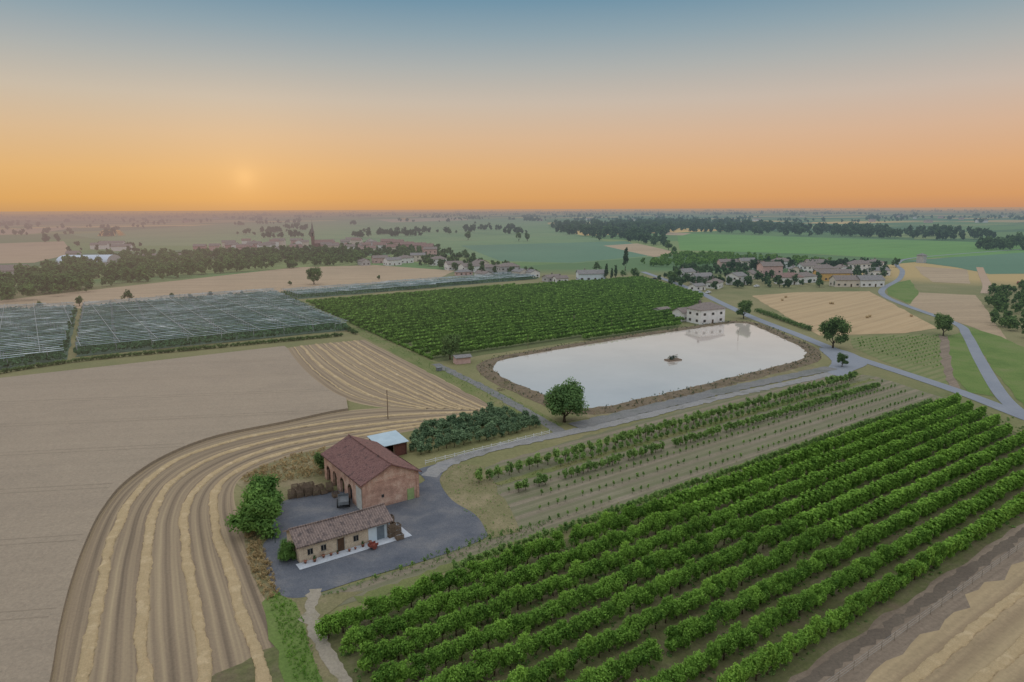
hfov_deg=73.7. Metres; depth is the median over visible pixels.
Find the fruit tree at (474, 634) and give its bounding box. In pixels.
[466,626,483,651]
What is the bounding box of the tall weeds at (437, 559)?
[323,517,560,595]
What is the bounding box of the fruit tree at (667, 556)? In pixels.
[661,549,672,570]
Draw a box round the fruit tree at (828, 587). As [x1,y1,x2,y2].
[820,578,834,596]
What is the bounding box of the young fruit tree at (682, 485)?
[680,482,686,489]
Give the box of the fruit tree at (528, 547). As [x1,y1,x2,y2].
[522,542,534,563]
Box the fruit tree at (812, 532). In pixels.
[804,527,819,549]
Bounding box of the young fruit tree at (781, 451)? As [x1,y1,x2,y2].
[778,448,784,454]
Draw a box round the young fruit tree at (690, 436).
[687,432,695,442]
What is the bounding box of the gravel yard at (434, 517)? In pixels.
[263,464,487,597]
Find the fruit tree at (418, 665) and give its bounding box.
[405,653,427,681]
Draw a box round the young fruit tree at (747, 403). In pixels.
[744,397,750,408]
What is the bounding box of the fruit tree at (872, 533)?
[859,524,876,546]
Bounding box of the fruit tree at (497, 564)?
[486,556,506,575]
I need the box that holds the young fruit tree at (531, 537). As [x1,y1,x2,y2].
[528,534,536,541]
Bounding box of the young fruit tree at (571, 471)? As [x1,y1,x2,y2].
[568,466,574,477]
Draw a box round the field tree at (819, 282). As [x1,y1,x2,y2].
[816,277,823,286]
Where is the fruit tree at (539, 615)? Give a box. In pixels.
[530,606,549,628]
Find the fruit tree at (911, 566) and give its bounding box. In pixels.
[905,560,916,579]
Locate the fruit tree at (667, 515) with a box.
[660,511,670,529]
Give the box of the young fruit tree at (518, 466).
[514,460,522,469]
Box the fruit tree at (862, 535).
[854,529,868,550]
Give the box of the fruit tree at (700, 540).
[694,533,708,555]
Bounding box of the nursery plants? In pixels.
[853,334,941,366]
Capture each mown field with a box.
[51,408,478,681]
[288,340,487,409]
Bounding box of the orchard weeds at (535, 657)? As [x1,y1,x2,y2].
[326,413,1023,681]
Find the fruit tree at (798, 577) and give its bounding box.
[787,567,804,586]
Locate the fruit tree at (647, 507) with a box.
[640,501,653,520]
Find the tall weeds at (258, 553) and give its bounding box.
[244,531,280,600]
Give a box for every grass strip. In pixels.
[262,591,322,681]
[354,400,923,601]
[491,373,861,471]
[496,378,874,484]
[887,280,918,303]
[948,333,993,395]
[964,325,1023,404]
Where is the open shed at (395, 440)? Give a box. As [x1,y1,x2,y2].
[367,430,408,455]
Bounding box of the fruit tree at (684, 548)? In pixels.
[678,540,692,564]
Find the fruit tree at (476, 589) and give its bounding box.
[467,582,486,604]
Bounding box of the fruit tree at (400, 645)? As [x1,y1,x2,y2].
[386,634,411,660]
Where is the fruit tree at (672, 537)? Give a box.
[663,529,677,548]
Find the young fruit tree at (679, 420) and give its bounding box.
[677,418,682,426]
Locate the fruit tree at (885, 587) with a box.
[876,580,891,603]
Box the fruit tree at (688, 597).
[678,590,698,614]
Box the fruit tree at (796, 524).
[789,519,799,535]
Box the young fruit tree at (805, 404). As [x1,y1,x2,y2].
[803,400,808,409]
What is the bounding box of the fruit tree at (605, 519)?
[598,510,612,534]
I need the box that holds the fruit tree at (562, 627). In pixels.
[553,618,572,646]
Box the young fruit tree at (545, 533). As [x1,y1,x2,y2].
[541,527,549,538]
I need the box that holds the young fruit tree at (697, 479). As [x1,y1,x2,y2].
[694,477,700,483]
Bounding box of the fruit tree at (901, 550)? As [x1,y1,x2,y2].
[888,539,905,558]
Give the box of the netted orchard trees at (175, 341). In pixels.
[0,291,350,366]
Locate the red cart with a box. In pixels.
[367,541,377,549]
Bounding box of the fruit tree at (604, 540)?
[597,534,611,552]
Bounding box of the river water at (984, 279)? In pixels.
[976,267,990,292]
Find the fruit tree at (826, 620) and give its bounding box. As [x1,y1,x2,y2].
[820,616,830,637]
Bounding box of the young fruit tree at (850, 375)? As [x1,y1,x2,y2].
[847,371,853,380]
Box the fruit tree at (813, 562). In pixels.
[807,556,818,577]
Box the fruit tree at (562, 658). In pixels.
[552,647,571,679]
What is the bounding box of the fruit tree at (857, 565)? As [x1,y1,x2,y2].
[849,558,864,582]
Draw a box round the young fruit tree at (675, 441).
[671,437,679,444]
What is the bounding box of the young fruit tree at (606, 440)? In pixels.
[603,435,609,446]
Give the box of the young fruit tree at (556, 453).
[552,447,559,461]
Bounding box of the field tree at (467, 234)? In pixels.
[464,231,470,237]
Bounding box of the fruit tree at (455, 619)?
[449,609,464,635]
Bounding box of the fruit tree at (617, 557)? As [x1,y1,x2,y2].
[608,552,625,570]
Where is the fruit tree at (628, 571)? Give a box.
[619,561,637,586]
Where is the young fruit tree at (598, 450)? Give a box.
[596,447,601,455]
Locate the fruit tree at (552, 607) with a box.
[540,599,563,622]
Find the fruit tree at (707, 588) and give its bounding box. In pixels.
[699,578,715,604]
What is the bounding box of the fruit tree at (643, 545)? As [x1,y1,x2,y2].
[636,538,651,557]
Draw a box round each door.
[337,537,344,551]
[355,485,361,508]
[377,525,384,539]
[407,487,413,499]
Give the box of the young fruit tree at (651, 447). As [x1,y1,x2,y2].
[648,442,654,454]
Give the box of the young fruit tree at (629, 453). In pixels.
[626,450,631,460]
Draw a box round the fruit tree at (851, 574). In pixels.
[842,566,858,587]
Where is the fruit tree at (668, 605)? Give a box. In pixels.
[657,594,677,622]
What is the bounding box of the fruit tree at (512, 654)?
[498,641,522,669]
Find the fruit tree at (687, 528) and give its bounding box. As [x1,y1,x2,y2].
[681,521,693,541]
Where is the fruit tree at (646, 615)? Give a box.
[639,606,654,633]
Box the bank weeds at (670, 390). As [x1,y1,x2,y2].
[479,320,822,411]
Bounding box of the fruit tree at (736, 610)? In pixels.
[730,599,741,619]
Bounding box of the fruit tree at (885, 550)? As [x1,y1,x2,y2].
[875,544,891,565]
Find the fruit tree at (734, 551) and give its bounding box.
[727,545,740,563]
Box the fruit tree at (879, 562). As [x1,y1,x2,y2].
[870,550,884,569]
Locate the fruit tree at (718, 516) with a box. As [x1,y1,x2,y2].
[711,510,724,527]
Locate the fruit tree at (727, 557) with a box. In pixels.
[718,547,733,568]
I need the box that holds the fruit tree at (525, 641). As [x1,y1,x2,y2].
[514,632,533,662]
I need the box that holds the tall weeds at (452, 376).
[311,305,558,424]
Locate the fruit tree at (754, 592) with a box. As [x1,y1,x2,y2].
[746,585,763,609]
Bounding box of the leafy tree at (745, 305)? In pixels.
[736,299,752,318]
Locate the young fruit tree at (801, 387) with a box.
[797,384,803,394]
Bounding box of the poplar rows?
[640,250,831,265]
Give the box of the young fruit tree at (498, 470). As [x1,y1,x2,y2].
[493,464,502,477]
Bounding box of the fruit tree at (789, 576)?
[781,569,796,592]
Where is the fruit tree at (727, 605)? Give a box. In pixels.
[719,600,734,625]
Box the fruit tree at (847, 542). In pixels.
[840,534,855,558]
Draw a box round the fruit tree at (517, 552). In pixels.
[509,544,526,566]
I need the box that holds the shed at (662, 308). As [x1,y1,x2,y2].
[652,306,670,310]
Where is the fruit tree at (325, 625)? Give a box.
[314,612,342,640]
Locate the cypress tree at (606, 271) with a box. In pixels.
[603,263,608,277]
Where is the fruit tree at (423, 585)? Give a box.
[414,574,433,600]
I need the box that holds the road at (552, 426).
[432,363,564,431]
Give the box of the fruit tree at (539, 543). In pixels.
[532,538,545,558]
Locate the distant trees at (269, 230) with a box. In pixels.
[0,208,1023,241]
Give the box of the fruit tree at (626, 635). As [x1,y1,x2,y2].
[614,624,636,647]
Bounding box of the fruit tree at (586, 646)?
[576,633,597,663]
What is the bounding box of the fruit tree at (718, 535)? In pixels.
[711,527,724,548]
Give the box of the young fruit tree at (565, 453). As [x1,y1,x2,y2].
[561,447,569,459]
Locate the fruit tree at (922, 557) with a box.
[914,552,929,573]
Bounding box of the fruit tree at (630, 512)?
[620,502,638,525]
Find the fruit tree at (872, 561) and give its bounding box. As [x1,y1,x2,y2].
[866,554,876,575]
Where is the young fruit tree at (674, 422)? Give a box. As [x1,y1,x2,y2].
[670,417,676,427]
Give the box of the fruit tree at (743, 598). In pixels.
[735,589,752,613]
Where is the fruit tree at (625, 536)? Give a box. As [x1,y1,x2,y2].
[617,530,632,547]
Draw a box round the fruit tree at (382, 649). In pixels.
[373,637,393,664]
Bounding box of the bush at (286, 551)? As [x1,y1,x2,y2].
[277,538,296,560]
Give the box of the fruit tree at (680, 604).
[667,598,687,619]
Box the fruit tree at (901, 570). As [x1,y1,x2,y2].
[894,563,910,587]
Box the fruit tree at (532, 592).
[520,583,541,606]
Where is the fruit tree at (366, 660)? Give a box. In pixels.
[357,641,379,672]
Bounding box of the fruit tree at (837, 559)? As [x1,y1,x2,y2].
[826,546,840,566]
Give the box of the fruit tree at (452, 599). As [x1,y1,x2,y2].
[441,589,461,614]
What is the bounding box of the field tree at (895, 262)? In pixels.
[891,257,899,264]
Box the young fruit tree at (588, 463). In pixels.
[585,459,592,470]
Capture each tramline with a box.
[0,412,318,426]
[0,443,183,452]
[0,446,180,455]
[0,483,112,489]
[0,487,107,493]
[0,540,76,545]
[0,607,56,612]
[0,616,48,620]
[2,534,82,539]
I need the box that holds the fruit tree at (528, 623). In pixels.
[517,610,535,632]
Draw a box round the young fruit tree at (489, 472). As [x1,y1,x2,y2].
[485,468,493,478]
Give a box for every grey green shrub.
[408,438,417,450]
[409,432,418,440]
[415,436,424,447]
[416,441,426,451]
[417,430,427,438]
[418,424,429,432]
[421,419,430,425]
[425,436,432,444]
[425,442,432,452]
[426,429,437,438]
[429,418,437,426]
[433,438,444,450]
[434,433,444,441]
[435,420,444,429]
[442,435,449,448]
[443,421,451,428]
[443,428,451,433]
[446,415,452,422]
[449,434,461,446]
[450,417,460,426]
[451,424,459,430]
[451,429,458,436]
[458,423,467,430]
[459,415,467,425]
[459,431,467,441]
[464,414,473,422]
[464,426,473,434]
[466,431,474,442]
[467,421,475,429]
[472,413,481,421]
[473,420,482,425]
[473,425,480,434]
[474,429,484,441]
[479,407,487,414]
[481,417,488,426]
[481,427,491,439]
[485,401,493,408]
[485,406,495,413]
[487,411,494,416]
[487,416,497,424]
[487,421,495,429]
[491,426,498,436]
[494,411,502,418]
[494,419,503,430]
[498,426,505,436]
[501,414,509,420]
[503,423,513,433]
[508,417,517,422]
[510,410,516,418]
[512,422,521,432]
[517,415,525,420]
[517,420,527,427]
[522,410,528,415]
[523,414,531,419]
[526,419,534,429]
[533,418,540,425]
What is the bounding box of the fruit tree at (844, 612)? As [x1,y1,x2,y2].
[837,603,850,629]
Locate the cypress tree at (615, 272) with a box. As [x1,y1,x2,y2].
[614,265,617,276]
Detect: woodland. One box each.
[0,246,368,300]
[159,244,353,260]
[550,217,996,239]
[596,230,667,245]
[975,232,1023,249]
[984,279,1023,333]
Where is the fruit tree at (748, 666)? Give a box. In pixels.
[740,655,757,681]
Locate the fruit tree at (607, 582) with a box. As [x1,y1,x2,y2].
[597,575,616,597]
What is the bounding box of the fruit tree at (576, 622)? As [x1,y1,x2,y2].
[565,614,584,639]
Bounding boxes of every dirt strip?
[788,523,1023,681]
[939,335,960,388]
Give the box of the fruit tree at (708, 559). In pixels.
[699,554,714,575]
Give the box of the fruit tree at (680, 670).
[670,662,690,681]
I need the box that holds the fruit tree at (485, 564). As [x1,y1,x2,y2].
[478,557,494,575]
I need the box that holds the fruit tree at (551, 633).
[537,624,561,651]
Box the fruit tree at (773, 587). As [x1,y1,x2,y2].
[761,574,780,595]
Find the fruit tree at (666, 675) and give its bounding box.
[657,667,677,681]
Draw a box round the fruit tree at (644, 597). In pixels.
[634,586,651,608]
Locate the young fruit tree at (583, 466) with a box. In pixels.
[580,463,585,473]
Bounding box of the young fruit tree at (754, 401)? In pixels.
[751,398,756,407]
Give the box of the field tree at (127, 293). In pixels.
[120,289,133,298]
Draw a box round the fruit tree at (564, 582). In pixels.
[555,574,574,592]
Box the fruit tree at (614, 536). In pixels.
[605,530,620,550]
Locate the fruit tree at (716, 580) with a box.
[709,574,723,598]
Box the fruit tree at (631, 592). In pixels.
[624,584,639,611]
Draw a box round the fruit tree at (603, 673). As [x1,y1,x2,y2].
[591,665,612,681]
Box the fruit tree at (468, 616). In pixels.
[461,604,478,631]
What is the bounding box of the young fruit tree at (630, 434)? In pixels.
[626,429,634,441]
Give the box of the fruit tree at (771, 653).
[758,641,779,674]
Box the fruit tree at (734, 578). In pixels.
[726,566,741,589]
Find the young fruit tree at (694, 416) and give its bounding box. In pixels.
[689,411,697,423]
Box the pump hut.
[451,354,471,364]
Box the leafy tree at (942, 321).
[934,312,953,335]
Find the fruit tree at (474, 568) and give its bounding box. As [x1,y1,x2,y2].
[464,560,482,583]
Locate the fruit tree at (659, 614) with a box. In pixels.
[646,604,666,628]
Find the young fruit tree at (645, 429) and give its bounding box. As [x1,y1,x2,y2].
[642,423,650,437]
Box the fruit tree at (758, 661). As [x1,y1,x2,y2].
[749,647,770,680]
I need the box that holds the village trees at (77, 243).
[65,241,141,251]
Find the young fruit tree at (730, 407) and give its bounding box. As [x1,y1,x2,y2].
[727,402,733,412]
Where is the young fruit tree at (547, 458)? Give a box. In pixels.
[543,452,550,464]
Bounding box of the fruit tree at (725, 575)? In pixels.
[716,568,731,593]
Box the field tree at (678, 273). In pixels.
[674,268,681,277]
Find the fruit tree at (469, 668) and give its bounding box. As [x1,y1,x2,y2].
[458,661,479,681]
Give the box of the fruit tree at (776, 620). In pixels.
[765,606,780,631]
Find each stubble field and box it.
[753,291,936,334]
[865,561,1023,681]
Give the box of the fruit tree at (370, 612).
[361,596,379,621]
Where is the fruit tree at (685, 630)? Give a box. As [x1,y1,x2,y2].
[676,619,695,647]
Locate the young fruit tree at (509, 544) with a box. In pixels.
[507,540,513,550]
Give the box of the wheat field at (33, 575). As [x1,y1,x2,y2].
[0,346,347,681]
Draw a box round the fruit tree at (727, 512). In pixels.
[721,507,733,524]
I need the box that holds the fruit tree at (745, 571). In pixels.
[737,564,751,585]
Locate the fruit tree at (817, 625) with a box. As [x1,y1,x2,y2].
[809,614,826,644]
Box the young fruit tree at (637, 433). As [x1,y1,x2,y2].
[634,425,642,438]
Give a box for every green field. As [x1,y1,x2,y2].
[69,218,651,262]
[463,241,646,262]
[677,234,1023,258]
[905,252,1023,273]
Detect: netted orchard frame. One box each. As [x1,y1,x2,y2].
[0,301,74,362]
[75,287,347,349]
[283,272,535,296]
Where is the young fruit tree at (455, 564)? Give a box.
[451,559,460,570]
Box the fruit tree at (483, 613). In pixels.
[473,602,492,625]
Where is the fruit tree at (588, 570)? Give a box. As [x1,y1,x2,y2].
[578,561,593,582]
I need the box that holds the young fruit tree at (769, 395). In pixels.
[766,391,771,401]
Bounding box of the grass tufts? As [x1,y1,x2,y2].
[469,376,948,527]
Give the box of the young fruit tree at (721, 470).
[719,468,724,475]
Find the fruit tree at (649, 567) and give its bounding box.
[639,555,656,578]
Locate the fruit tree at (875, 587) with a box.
[864,579,883,606]
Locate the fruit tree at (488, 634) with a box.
[479,622,499,648]
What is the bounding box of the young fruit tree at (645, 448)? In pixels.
[643,444,648,452]
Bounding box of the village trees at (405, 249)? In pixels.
[368,241,440,254]
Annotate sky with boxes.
[0,0,1023,211]
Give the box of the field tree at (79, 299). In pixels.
[75,295,82,305]
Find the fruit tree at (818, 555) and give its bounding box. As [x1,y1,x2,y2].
[812,550,825,573]
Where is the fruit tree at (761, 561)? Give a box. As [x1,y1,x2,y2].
[753,553,767,576]
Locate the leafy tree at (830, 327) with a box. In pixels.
[817,315,851,347]
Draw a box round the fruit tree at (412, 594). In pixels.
[403,585,418,606]
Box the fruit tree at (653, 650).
[637,637,664,666]
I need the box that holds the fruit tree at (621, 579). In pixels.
[610,571,627,592]
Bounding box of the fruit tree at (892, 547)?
[889,543,897,562]
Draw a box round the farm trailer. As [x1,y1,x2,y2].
[337,493,349,507]
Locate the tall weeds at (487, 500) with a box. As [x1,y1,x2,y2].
[445,464,517,534]
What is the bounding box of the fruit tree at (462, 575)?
[452,567,469,588]
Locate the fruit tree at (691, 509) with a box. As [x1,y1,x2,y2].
[683,503,695,520]
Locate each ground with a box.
[0,207,1023,620]
[0,308,77,369]
[76,301,346,356]
[211,410,1023,681]
[288,276,535,298]
[311,287,700,361]
[321,374,942,606]
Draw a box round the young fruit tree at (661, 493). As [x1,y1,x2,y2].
[658,490,664,496]
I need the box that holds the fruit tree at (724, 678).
[717,672,736,681]
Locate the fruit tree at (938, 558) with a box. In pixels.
[930,545,942,567]
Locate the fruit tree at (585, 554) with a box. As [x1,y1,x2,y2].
[577,542,593,561]
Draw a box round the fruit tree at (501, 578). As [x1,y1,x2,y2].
[491,570,508,595]
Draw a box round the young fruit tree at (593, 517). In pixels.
[589,513,597,522]
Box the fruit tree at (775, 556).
[769,548,783,568]
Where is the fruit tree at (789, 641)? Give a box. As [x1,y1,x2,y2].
[780,631,798,663]
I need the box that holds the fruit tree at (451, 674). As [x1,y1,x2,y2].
[441,664,467,681]
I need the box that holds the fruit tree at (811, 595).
[800,588,816,610]
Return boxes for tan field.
[0,226,83,234]
[0,241,66,263]
[0,265,452,307]
[376,217,466,221]
[605,243,672,256]
[666,232,689,234]
[909,293,1005,338]
[915,266,969,283]
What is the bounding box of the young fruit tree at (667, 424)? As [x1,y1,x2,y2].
[663,419,672,430]
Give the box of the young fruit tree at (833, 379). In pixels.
[829,375,836,383]
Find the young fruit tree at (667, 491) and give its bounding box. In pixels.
[663,488,670,494]
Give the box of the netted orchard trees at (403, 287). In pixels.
[281,273,538,297]
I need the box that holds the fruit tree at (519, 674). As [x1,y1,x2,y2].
[507,664,531,681]
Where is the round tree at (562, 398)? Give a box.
[544,377,589,422]
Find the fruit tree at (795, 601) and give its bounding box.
[785,594,802,620]
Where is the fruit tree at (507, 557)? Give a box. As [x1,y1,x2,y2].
[499,548,514,571]
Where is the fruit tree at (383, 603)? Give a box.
[375,594,395,616]
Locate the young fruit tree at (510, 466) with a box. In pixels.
[505,461,513,474]
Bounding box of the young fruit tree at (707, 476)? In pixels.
[704,473,711,480]
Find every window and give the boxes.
[307,548,313,555]
[321,544,326,551]
[353,534,358,541]
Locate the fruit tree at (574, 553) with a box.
[567,546,581,563]
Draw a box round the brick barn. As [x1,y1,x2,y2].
[321,434,421,508]
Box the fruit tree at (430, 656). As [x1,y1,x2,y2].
[423,646,442,674]
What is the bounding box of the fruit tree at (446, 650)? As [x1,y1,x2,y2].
[436,639,456,667]
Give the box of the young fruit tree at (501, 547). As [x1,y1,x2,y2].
[497,542,505,551]
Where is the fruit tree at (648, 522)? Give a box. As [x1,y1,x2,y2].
[641,515,654,536]
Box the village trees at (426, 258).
[253,242,526,272]
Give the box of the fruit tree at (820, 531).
[814,522,828,545]
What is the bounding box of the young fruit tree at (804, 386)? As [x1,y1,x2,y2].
[802,383,807,392]
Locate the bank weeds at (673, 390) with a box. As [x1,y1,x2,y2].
[480,320,819,414]
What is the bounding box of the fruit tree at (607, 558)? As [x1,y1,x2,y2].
[599,550,613,574]
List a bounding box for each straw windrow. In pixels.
[75,411,472,681]
[133,414,471,681]
[178,422,421,681]
[208,425,419,681]
[294,347,423,409]
[300,345,425,408]
[309,345,435,408]
[315,344,442,408]
[323,343,452,408]
[330,342,461,409]
[336,342,468,409]
[342,341,476,409]
[348,341,479,409]
[353,340,485,408]
[900,581,1023,681]
[968,633,1023,681]
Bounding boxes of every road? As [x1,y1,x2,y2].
[422,372,832,476]
[432,363,564,431]
[642,272,1023,419]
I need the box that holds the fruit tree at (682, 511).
[675,504,687,523]
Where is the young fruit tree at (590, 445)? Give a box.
[587,440,595,451]
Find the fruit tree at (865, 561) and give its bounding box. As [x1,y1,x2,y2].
[858,557,871,578]
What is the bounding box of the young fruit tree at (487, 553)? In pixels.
[483,550,491,559]
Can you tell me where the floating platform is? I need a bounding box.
[664,354,681,361]
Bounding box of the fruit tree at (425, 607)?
[414,599,435,623]
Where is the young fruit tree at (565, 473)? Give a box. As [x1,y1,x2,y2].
[562,468,568,477]
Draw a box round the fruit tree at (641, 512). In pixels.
[633,504,645,522]
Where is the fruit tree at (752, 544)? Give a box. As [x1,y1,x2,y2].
[741,532,756,555]
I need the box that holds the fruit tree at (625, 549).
[618,540,633,566]
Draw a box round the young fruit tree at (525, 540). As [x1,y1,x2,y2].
[522,537,528,544]
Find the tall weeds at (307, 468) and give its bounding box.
[241,446,325,481]
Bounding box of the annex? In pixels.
[671,307,686,321]
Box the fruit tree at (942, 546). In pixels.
[932,542,947,562]
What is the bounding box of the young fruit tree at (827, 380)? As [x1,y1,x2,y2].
[824,376,831,386]
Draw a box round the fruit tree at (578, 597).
[566,588,584,612]
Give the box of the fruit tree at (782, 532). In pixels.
[776,525,785,541]
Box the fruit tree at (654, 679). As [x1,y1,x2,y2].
[647,675,661,681]
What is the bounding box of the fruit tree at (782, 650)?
[772,642,790,669]
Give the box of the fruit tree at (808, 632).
[798,624,814,649]
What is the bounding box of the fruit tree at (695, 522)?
[688,515,701,537]
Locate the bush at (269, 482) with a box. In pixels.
[243,473,284,505]
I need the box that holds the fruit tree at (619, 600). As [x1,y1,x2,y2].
[610,591,630,617]
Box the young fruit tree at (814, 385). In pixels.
[811,380,817,388]
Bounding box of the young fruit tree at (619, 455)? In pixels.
[616,453,622,463]
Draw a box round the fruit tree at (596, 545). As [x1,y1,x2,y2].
[589,539,604,558]
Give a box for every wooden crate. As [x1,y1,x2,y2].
[287,494,295,498]
[288,488,295,494]
[291,483,298,488]
[295,487,302,493]
[296,493,303,497]
[302,482,310,488]
[303,487,311,492]
[303,491,311,496]
[311,485,319,491]
[312,490,319,495]
[319,488,327,494]
[326,482,333,487]
[331,491,339,497]
[387,522,395,528]
[387,527,395,533]
[387,532,395,537]
[392,522,400,529]
[394,532,403,540]
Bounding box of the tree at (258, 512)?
[224,482,283,539]
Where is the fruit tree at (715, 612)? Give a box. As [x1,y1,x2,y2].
[706,598,724,629]
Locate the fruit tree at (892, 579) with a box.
[878,572,899,597]
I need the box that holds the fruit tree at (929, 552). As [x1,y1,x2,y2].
[921,546,935,571]
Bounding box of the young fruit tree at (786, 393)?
[783,390,789,397]
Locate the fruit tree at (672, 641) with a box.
[663,625,681,652]
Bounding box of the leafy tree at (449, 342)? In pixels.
[441,333,460,359]
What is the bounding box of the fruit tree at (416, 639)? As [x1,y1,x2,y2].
[403,627,424,652]
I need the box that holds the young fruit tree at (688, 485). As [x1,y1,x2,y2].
[684,480,690,487]
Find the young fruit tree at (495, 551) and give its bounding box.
[491,548,499,557]
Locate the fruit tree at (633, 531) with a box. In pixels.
[626,525,639,543]
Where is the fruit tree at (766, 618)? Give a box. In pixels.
[759,609,774,638]
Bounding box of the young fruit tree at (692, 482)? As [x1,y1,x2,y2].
[689,477,695,486]
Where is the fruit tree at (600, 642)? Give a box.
[592,633,609,657]
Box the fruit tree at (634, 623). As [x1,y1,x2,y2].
[621,614,645,641]
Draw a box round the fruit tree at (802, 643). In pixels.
[791,631,807,655]
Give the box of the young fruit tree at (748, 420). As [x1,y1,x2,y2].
[746,417,750,425]
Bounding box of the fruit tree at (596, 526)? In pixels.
[589,521,602,539]
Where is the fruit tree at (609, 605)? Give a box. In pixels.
[599,600,615,622]
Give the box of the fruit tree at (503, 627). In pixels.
[495,618,513,642]
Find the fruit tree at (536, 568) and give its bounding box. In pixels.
[526,562,543,583]
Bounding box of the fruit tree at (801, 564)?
[796,558,811,581]
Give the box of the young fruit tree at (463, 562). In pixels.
[459,557,467,567]
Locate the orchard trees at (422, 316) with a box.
[305,275,703,355]
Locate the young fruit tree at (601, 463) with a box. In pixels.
[598,458,604,466]
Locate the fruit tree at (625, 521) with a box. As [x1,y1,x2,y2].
[618,514,630,529]
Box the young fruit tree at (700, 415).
[696,410,704,422]
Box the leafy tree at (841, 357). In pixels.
[837,352,848,366]
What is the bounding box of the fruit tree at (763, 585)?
[754,581,769,603]
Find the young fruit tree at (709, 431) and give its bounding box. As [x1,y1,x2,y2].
[706,427,713,435]
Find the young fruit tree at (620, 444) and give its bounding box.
[618,441,623,447]
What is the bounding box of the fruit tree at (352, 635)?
[338,625,365,654]
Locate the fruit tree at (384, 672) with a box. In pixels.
[370,660,397,681]
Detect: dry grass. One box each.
[236,446,340,501]
[440,464,520,537]
[561,364,815,421]
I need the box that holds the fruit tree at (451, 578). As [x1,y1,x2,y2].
[440,568,459,591]
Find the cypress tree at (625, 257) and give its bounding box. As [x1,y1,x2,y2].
[622,247,628,270]
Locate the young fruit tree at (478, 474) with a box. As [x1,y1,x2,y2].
[475,467,482,480]
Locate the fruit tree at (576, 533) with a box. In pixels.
[568,523,584,545]
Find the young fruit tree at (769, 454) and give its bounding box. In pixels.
[767,452,772,459]
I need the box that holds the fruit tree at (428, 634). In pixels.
[416,622,440,648]
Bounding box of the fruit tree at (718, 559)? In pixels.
[709,552,724,572]
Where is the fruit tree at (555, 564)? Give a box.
[547,552,563,573]
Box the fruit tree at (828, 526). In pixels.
[820,520,833,542]
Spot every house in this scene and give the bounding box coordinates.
[0,264,29,266]
[0,267,25,274]
[65,251,81,254]
[89,242,109,248]
[98,241,125,247]
[110,244,132,250]
[192,244,206,249]
[208,243,220,250]
[221,240,235,246]
[226,242,238,247]
[236,245,249,249]
[241,238,250,243]
[246,241,261,243]
[257,243,269,247]
[269,239,278,246]
[279,239,285,245]
[291,238,302,243]
[300,240,308,245]
[325,243,338,247]
[340,239,349,243]
[344,244,354,248]
[351,238,362,243]
[357,257,370,265]
[358,243,368,248]
[365,245,375,249]
[371,254,387,262]
[372,241,386,248]
[380,239,391,243]
[383,256,401,265]
[386,244,398,248]
[392,239,403,243]
[399,254,413,262]
[400,241,413,246]
[410,242,425,250]
[410,252,425,260]
[421,243,433,252]
[423,247,436,254]
[431,255,446,265]
[444,260,462,269]
[454,268,473,275]
[458,262,480,271]
[472,258,488,263]
[473,269,492,277]
[484,263,497,272]
[496,261,519,273]
[511,267,526,276]
[525,268,539,276]
[542,273,558,281]
[552,274,568,281]
[575,268,604,279]
[679,267,696,280]
[686,300,726,324]
[687,281,706,290]
[689,271,711,283]
[706,277,723,288]
[717,258,739,267]
[725,270,747,284]
[738,257,754,267]
[746,269,756,278]
[757,260,783,277]
[770,257,788,267]
[774,271,803,284]
[788,265,800,272]
[797,261,817,271]
[797,270,817,282]
[803,258,824,264]
[811,263,837,272]
[812,268,852,280]
[829,274,859,286]
[834,264,847,268]
[847,259,871,270]
[857,274,885,286]
[865,266,890,275]
[867,258,883,266]
[975,219,987,222]
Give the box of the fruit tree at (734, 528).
[726,519,740,541]
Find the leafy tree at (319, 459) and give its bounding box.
[313,451,324,468]
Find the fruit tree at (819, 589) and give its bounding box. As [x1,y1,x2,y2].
[809,583,826,606]
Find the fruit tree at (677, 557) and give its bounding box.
[668,547,685,567]
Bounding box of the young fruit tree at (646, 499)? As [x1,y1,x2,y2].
[643,494,648,502]
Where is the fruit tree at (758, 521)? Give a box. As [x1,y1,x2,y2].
[751,515,763,531]
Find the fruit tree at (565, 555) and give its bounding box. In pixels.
[559,550,570,569]
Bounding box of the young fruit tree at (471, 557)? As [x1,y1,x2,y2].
[467,552,475,562]
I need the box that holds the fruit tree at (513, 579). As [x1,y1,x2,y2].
[503,570,520,590]
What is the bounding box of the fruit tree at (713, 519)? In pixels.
[706,515,715,530]
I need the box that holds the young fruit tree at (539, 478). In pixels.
[534,472,542,483]
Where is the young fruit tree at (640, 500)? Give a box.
[636,497,643,505]
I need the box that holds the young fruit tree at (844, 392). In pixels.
[842,389,848,398]
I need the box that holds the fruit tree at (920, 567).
[907,559,926,580]
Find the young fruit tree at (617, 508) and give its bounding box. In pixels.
[614,504,620,512]
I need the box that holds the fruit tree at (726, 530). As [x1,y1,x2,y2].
[719,524,732,544]
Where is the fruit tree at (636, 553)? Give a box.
[628,542,642,562]
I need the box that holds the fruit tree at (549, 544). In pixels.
[541,537,556,556]
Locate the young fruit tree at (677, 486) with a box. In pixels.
[674,484,680,490]
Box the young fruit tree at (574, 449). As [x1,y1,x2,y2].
[570,445,579,454]
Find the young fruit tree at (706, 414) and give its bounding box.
[703,410,709,420]
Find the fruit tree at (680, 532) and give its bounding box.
[670,525,686,543]
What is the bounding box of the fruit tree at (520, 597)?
[510,583,527,609]
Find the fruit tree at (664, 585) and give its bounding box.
[655,574,671,597]
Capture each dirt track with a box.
[298,588,351,681]
[796,527,1023,681]
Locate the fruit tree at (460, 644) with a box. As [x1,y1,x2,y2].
[451,634,469,660]
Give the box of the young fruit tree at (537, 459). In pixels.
[533,452,542,466]
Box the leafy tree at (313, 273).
[306,266,322,283]
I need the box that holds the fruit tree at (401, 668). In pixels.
[392,659,410,681]
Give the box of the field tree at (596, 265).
[593,261,602,269]

